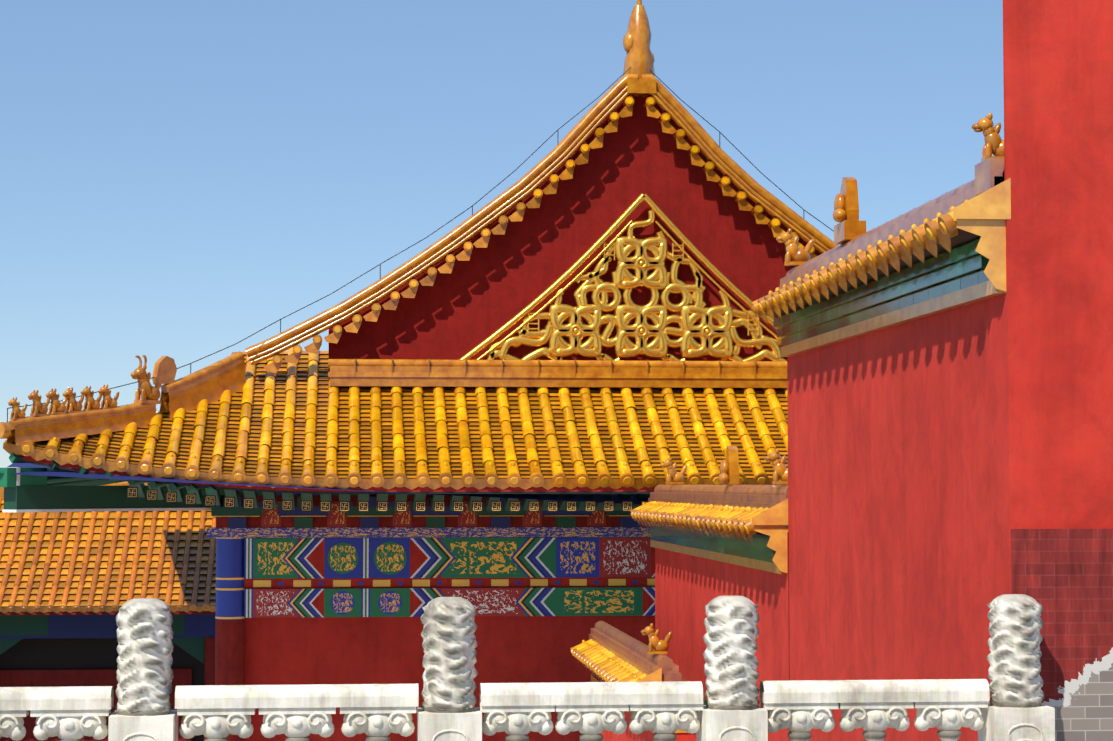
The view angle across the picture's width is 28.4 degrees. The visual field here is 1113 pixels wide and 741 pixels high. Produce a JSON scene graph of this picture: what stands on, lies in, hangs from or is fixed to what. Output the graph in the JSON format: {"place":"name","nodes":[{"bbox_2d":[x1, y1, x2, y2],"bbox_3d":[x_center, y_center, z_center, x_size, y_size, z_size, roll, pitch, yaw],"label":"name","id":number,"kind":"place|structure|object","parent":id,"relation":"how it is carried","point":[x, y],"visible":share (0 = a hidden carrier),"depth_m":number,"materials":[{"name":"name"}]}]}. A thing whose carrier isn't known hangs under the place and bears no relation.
{"place":"outdoors","nodes":[
{"label":"outdoors","id":0,"kind":"place"},
{"bbox_2d":[0,0,1003,467],"label":"sky","id":1,"kind":"structure","parent":0,"point":[180,180],"materials":[{"name":"blue"}]},
{"bbox_3d":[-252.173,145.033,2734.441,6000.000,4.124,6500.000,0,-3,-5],"label":"ground","id":2,"kind":"structure","parent":0,"visible":0},
{"bbox_2d":[0,611,215,740],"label":"building facade","id":3,"kind":"structure","parent":2,"relation":"on","point":[54,649],"depth_m":36.37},
{"bbox_2d":[0,481,215,612],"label":"gallery roof","id":4,"kind":"structure","parent":3,"relation":"on","point":[95,562],"depth_m":36.40,"materials":[{"name":"orange tile"}]},
{"bbox_2d":[0,453,654,740],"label":"building wall","id":5,"kind":"structure","parent":2,"relation":"on","point":[542,580],"depth_m":25.04,"materials":[{"name":"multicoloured paint"}]},
{"bbox_2d":[3,347,787,489],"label":"skirt roof","id":6,"kind":"structure","parent":5,"relation":"on","point":[301,422],"depth_m":24.05,"materials":[{"name":"yellow tile"}]},
{"bbox_2d":[0,73,838,445],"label":"gable","id":7,"kind":"structure","parent":6,"relation":"on","point":[430,315],"depth_m":25.59,"materials":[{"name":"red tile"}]},
{"bbox_2d":[8,0,655,419],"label":"roof ornaments","id":8,"kind":"object","parent":7,"relation":"on","point":[640,60],"visible":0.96,"depth_m":24.14,"materials":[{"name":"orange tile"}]},
{"bbox_2d":[7,67,833,422],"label":"wires","id":9,"kind":"object","parent":7,"relation":"attached to","point":[467,209],"visible":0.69,"depth_m":25.45,"materials":[{"name":"grey metal"}]},
{"bbox_2d":[458,193,786,360],"bbox_3d":[1.021,-1.019,25.647,4.549,2.108,0.102,0,-3,-5],"label":"lattice","id":10,"kind":"object","parent":7,"relation":"attached to","point":[641,331],"visible":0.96,"depth_m":25.62,"materials":[{"name":"gold metal"}]},
{"bbox_2d":[0,594,1054,740],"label":"balustrade","id":11,"kind":"object","parent":2,"relation":"on","point":[1014,708],"visible":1,"depth_m":9.88,"materials":[{"name":"stone"}]},
{"bbox_2d":[601,711,695,740],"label":"wall","id":12,"kind":"structure","parent":2,"relation":"on","point":[627,735],"depth_m":20.25,"materials":[{"name":"red paint"}]},
{"bbox_2d":[570,621,706,732],"bbox_3d":[0.788,2.726,20.951,0.899,0.900,4.932,0,-3,-5],"label":"cap","id":13,"kind":"object","parent":12,"relation":"on","point":[606,652],"visible":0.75,"depth_m":20.04,"materials":[{"name":"yellow tile"}]},
{"bbox_2d":[655,0,1112,740],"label":"walls","id":14,"kind":"structure","parent":2,"relation":"on","point":[949,474],"depth_m":10.83,"materials":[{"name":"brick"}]},
{"bbox_2d":[630,446,787,573],"bbox_3d":[1.482,1.153,19.176,0.899,0.960,6.950,0,-3,-5],"label":"cap","id":15,"kind":"object","parent":14,"relation":"attached to","point":[744,525],"visible":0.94,"depth_m":17.93,"materials":[{"name":"yellow tile"}]},
{"bbox_2d":[751,113,1010,356],"bbox_3d":[2.047,-0.756,13.132,0.899,1.050,5.334,0,-3,-5],"label":"cap","id":16,"kind":"object","parent":14,"relation":"attached to","point":[946,251],"visible":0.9,"depth_m":12.07,"materials":[{"name":"yellow tile"}]}
]}

